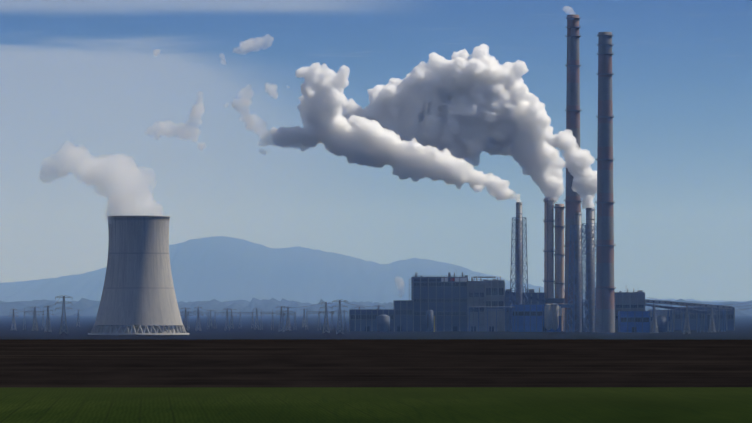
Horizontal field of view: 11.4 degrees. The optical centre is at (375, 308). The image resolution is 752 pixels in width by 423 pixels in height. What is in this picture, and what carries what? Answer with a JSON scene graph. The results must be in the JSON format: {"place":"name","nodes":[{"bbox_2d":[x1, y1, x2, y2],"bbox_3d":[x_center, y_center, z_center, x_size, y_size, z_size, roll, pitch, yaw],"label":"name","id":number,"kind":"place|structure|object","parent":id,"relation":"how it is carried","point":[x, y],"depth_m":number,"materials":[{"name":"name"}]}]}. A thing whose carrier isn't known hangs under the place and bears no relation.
{"place":"outdoors","nodes":[
{"label":"outdoors","id":0,"kind":"place"},
{"bbox_2d":[0,236,743,303],"bbox_3d":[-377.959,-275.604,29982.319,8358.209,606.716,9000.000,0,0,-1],"label":"mountain","id":1,"kind":"structure","parent":0,"point":[252,280],"depth_m":27765.05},
{"bbox_2d":[0,339,751,387],"bbox_3d":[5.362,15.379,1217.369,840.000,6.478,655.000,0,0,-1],"label":"plowed field","id":2,"kind":"structure","parent":0,"point":[107,363],"depth_m":1084.69,"materials":[{"name":"soil"}]},
{"bbox_2d":[0,315,751,339],"bbox_3d":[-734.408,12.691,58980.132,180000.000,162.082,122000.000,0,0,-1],"label":"ground","id":3,"kind":"structure","parent":0,"point":[310,334],"depth_m":3746.68,"materials":[{"name":"grey plant"}]},
{"bbox_2d":[10,309,17,329],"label":"pylon","id":4,"kind":"object","parent":3,"relation":"on","point":[13,317],"depth_m":4279.09,"materials":[{"name":"metal"}]},
{"bbox_2d":[23,308,44,329],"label":"gantry","id":5,"kind":"object","parent":3,"relation":"on","point":[33,316],"depth_m":4379.80,"materials":[{"name":"metal"}]},
{"bbox_2d":[30,306,39,330],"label":"pylon","id":6,"kind":"object","parent":3,"relation":"on","point":[35,318],"depth_m":4179.33,"materials":[{"name":"metal"}]},
{"bbox_2d":[42,305,53,331],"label":"pylon","id":7,"kind":"object","parent":3,"relation":"on","point":[47,322],"depth_m":3979.91,"materials":[{"name":"metal"}]},
{"bbox_2d":[55,295,71,333],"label":"pylon","id":8,"kind":"object","parent":3,"relation":"on","point":[64,314],"depth_m":3679.79,"materials":[{"name":"metal"}]},
{"bbox_2d":[76,309,81,326],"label":"pylon","id":9,"kind":"object","parent":3,"relation":"on","point":[78,318],"depth_m":5179.69,"materials":[{"name":"metal"}]},
{"bbox_2d":[88,215,188,334],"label":"cooling tower","id":10,"kind":"structure","parent":3,"relation":"on","point":[156,298],"depth_m":3554.17,"materials":[{"name":"concrete"}]},
{"bbox_2d":[181,307,190,329],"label":"pylon","id":11,"kind":"object","parent":3,"relation":"on","point":[185,315],"depth_m":4281.72,"materials":[{"name":"metal"}]},
{"bbox_2d":[181,312,209,328],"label":"gantry","id":12,"kind":"object","parent":3,"relation":"on","point":[202,315],"depth_m":4482.27,"materials":[{"name":"metal"}]},
{"bbox_2d":[20,298,372,311],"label":"power lines","id":13,"kind":"object","parent":3,"relation":"on","point":[225,309],"depth_m":4124.76,"materials":[{"name":"metal"}]},
{"bbox_2d":[194,306,202,330],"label":"pylon","id":14,"kind":"object","parent":3,"relation":"on","point":[198,318],"depth_m":4181.82,"materials":[{"name":"metal"}]},
{"bbox_2d":[222,308,232,329],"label":"pylon","id":15,"kind":"object","parent":3,"relation":"on","point":[226,318],"depth_m":4281.99,"materials":[{"name":"metal"}]},
{"bbox_2d":[214,312,253,328],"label":"gantry","id":16,"kind":"object","parent":3,"relation":"on","point":[231,315],"depth_m":4682.71,"materials":[{"name":"metal"}]},
{"bbox_2d":[252,308,261,327],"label":"pylon","id":17,"kind":"object","parent":3,"relation":"on","point":[257,315],"depth_m":4482.52,"materials":[{"name":"metal"}]},
{"bbox_2d":[260,309,295,329],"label":"gantry","id":18,"kind":"object","parent":3,"relation":"on","point":[272,318],"depth_m":4383.37,"materials":[{"name":"metal"}]},
{"bbox_2d":[277,306,285,331],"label":"pylon","id":19,"kind":"object","parent":3,"relation":"on","point":[280,322],"depth_m":3982.90,"materials":[{"name":"metal"}]},
{"bbox_2d":[284,306,292,330],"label":"pylon","id":20,"kind":"object","parent":3,"relation":"on","point":[288,318],"depth_m":4182.95,"materials":[{"name":"metal"}]},
{"bbox_2d":[300,309,307,326],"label":"pylon","id":21,"kind":"object","parent":3,"relation":"on","point":[303,314],"depth_m":4983.57,"materials":[{"name":"metal"}]},
{"bbox_2d":[305,311,345,329],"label":"gantry","id":22,"kind":"object","parent":3,"relation":"on","point":[319,316],"depth_m":4284.11,"materials":[{"name":"metal"}]},
{"bbox_2d":[319,301,333,332],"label":"pylon","id":23,"kind":"object","parent":3,"relation":"on","point":[326,306],"depth_m":3783.47,"materials":[{"name":"metal"}]},
{"bbox_2d":[332,299,346,333],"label":"pylon","id":24,"kind":"object","parent":3,"relation":"on","point":[339,316],"depth_m":3683.56,"materials":[{"name":"metal"}]},
{"bbox_2d":[349,309,393,330],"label":"switch house","id":25,"kind":"structure","parent":3,"relation":"on","point":[353,319],"depth_m":4114.83,"materials":[{"name":"concrete"}]},
{"bbox_2d":[0,387,751,422],"bbox_3d":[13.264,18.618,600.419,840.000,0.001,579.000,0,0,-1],"label":"grass field","id":26,"kind":"structure","parent":3,"relation":"on","point":[413,405],"depth_m":723.74,"materials":[{"name":"green plant"}]},
{"bbox_2d":[376,314,389,331],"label":"tank water","id":27,"kind":"structure","parent":3,"relation":"on","point":[382,326],"depth_m":3979.47,"materials":[{"name":"grey metal"}]},
{"bbox_2d":[393,300,413,330],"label":"annex","id":28,"kind":"object","parent":3,"relation":"on","point":[401,315],"depth_m":4085.39,"materials":[{"name":"concrete"}]},
{"bbox_2d":[409,279,413,300],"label":"steelwork stair","id":29,"kind":"object","parent":3,"relation":"on","point":[413,289],"depth_m":4090.88,"materials":[{"name":"metal"}]},
{"bbox_2d":[426,310,432,331],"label":"silo","id":30,"kind":"object","parent":3,"relation":"on","point":[429,315],"depth_m":4022.82,"materials":[{"name":"grey metal"}]},
{"bbox_2d":[467,281,483,330],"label":"bunker bay","id":31,"kind":"object","parent":3,"relation":"on","point":[474,291],"depth_m":4091.38,"materials":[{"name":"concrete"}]},
{"bbox_2d":[468,283,484,330],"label":"steel framework","id":32,"kind":"object","parent":3,"relation":"on","point":[472,311],"depth_m":4086.25,"materials":[{"name":"metal"}]},
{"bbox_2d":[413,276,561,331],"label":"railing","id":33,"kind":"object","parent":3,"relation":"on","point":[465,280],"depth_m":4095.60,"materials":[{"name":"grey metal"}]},
{"bbox_2d":[469,307,514,331],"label":"pipe rack","id":34,"kind":"object","parent":3,"relation":"on","point":[487,316],"depth_m":4006.44,"materials":[{"name":"grey metal"}]},
{"bbox_2d":[484,280,504,331],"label":"building","id":35,"kind":"structure","parent":3,"relation":"on","point":[494,294],"depth_m":4076.62,"materials":[{"name":"concrete"}]},
{"bbox_2d":[508,202,528,331],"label":"lattice stack","id":36,"kind":"object","parent":3,"relation":"on","point":[518,269],"depth_m":4033.93,"materials":[{"name":"metal"}]},
{"bbox_2d":[505,290,544,303],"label":"conveyor","id":37,"kind":"object","parent":3,"relation":"on","point":[535,298],"depth_m":4055.14,"materials":[{"name":"grey metal"}]},
{"bbox_2d":[510,304,560,331],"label":"building","id":38,"kind":"structure","parent":3,"relation":"on","point":[530,319],"depth_m":4027.05,"materials":[{"name":"metal"}]},
{"bbox_2d":[544,304,552,331],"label":"ash silo","id":39,"kind":"object","parent":3,"relation":"on","point":[547,322],"depth_m":3933.60,"materials":[{"name":"metal"}]},
{"bbox_2d":[543,197,554,303],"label":"chimney","id":40,"kind":"object","parent":3,"relation":"on","point":[549,285],"depth_m":4133.06,"materials":[{"name":"beige concrete"}]},
{"bbox_2d":[545,298,563,302],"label":"flue duct","id":41,"kind":"object","parent":3,"relation":"on","point":[554,300],"depth_m":4014.97,"materials":[{"name":"metal"}]},
{"bbox_2d":[552,304,558,331],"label":"ash silo","id":42,"kind":"object","parent":3,"relation":"on","point":[555,324],"depth_m":3933.68,"materials":[{"name":"metal"}]},
{"bbox_2d":[554,204,564,330],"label":"chimney","id":43,"kind":"object","parent":3,"relation":"on","point":[559,285],"depth_m":4133.01,"materials":[{"name":"beige concrete"}]},
{"bbox_2d":[563,15,581,331],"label":"tall chimney","id":44,"kind":"object","parent":3,"relation":"on","point":[571,202],"depth_m":3981.45,"materials":[{"name":"concrete"}]},
{"bbox_2d":[566,212,589,332],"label":"lattice stack","id":45,"kind":"object","parent":3,"relation":"on","point":[577,255],"depth_m":3904.61,"materials":[{"name":"metal"}]},
{"bbox_2d":[563,304,595,330],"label":"pipe rack","id":46,"kind":"object","parent":3,"relation":"on","point":[572,314],"depth_m":3947.46,"materials":[{"name":"grey metal"}]},
{"bbox_2d":[582,208,596,331],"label":"lattice stack","id":47,"kind":"object","parent":3,"relation":"on","point":[591,258],"depth_m":3933.82,"materials":[{"name":"metal"}]},
{"bbox_2d":[595,32,615,332],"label":"tall chimney","id":48,"kind":"object","parent":3,"relation":"on","point":[602,235],"depth_m":3880.93,"materials":[{"name":"concrete"}]},
{"bbox_2d":[618,311,649,331],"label":"store","id":49,"kind":"structure","parent":3,"relation":"on","point":[629,320],"depth_m":3938.44,"materials":[{"name":"blue metal"}]},
{"bbox_2d":[648,304,660,332],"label":"pylon","id":50,"kind":"object","parent":3,"relation":"on","point":[654,316],"depth_m":3787.99,"materials":[{"name":"metal"}]},
{"bbox_2d":[647,297,750,310],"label":"power lines","id":51,"kind":"object","parent":50,"relation":"on","point":[696,304],"depth_m":3823.05,"materials":[{"name":"metal"}]},
{"bbox_2d":[647,310,670,330],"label":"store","id":52,"kind":"structure","parent":3,"relation":"on","point":[663,312],"depth_m":4088.97,"materials":[{"name":"metal"}]},
{"bbox_2d":[655,315,666,332],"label":"oil tank","id":53,"kind":"object","parent":3,"relation":"on","point":[663,321],"depth_m":3883.52,"materials":[{"name":"grey metal"}]},
{"bbox_2d":[645,303,706,332],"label":"conveyor","id":54,"kind":"object","parent":3,"relation":"on","point":[683,310],"depth_m":3887.52,"materials":[{"name":"grey metal"}]},
{"bbox_2d":[680,303,693,333],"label":"pylon","id":55,"kind":"object","parent":3,"relation":"on","point":[686,317],"depth_m":3687.99,"materials":[{"name":"metal"}]},
{"bbox_2d":[656,310,718,331],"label":"gantry","id":56,"kind":"object","parent":3,"relation":"on","point":[687,316],"depth_m":3989.26,"materials":[{"name":"metal"}]},
{"bbox_2d":[645,299,731,331],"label":"conveyor","id":57,"kind":"object","parent":3,"relation":"on","point":[679,303],"depth_m":3967.28,"materials":[{"name":"grey metal"}]},
{"bbox_2d":[671,307,734,329],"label":"store","id":58,"kind":"structure","parent":3,"relation":"on","point":[678,323],"depth_m":4289.79,"materials":[{"name":"concrete"}]},
{"bbox_2d":[706,305,717,332],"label":"pylon","id":59,"kind":"object","parent":3,"relation":"on","point":[712,323],"depth_m":3888.78,"materials":[{"name":"metal"}]},
{"bbox_2d":[0,298,751,315],"bbox_3d":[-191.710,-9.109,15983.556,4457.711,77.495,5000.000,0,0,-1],"label":"treeline","id":60,"kind":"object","parent":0,"point":[19,305],"depth_m":14454.95,"materials":[{"name":"plant"}]},
{"bbox_2d":[0,0,751,339],"label":"sky","id":61,"kind":"structure","parent":0,"point":[382,132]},
{"bbox_2d":[411,277,467,330],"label":"boiler house","id":62,"kind":"structure","parent":0,"point":[423,288],"depth_m":4095.89,"materials":[{"name":"grey paint"}]},
{"bbox_2d":[415,272,467,276],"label":"vents","id":63,"kind":"object","parent":62,"relation":"on","point":[449,274],"depth_m":4101.17,"materials":[{"name":"metal"}]},
{"bbox_2d":[505,289,544,329],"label":"filter house","id":64,"kind":"structure","parent":0,"point":[541,295],"depth_m":4107.11,"materials":[{"name":"metal"}]},
{"bbox_2d":[614,290,644,331],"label":"industrial building","id":65,"kind":"structure","parent":0,"point":[622,299],"depth_m":3988.36,"materials":[{"name":"metal"}]}
]}

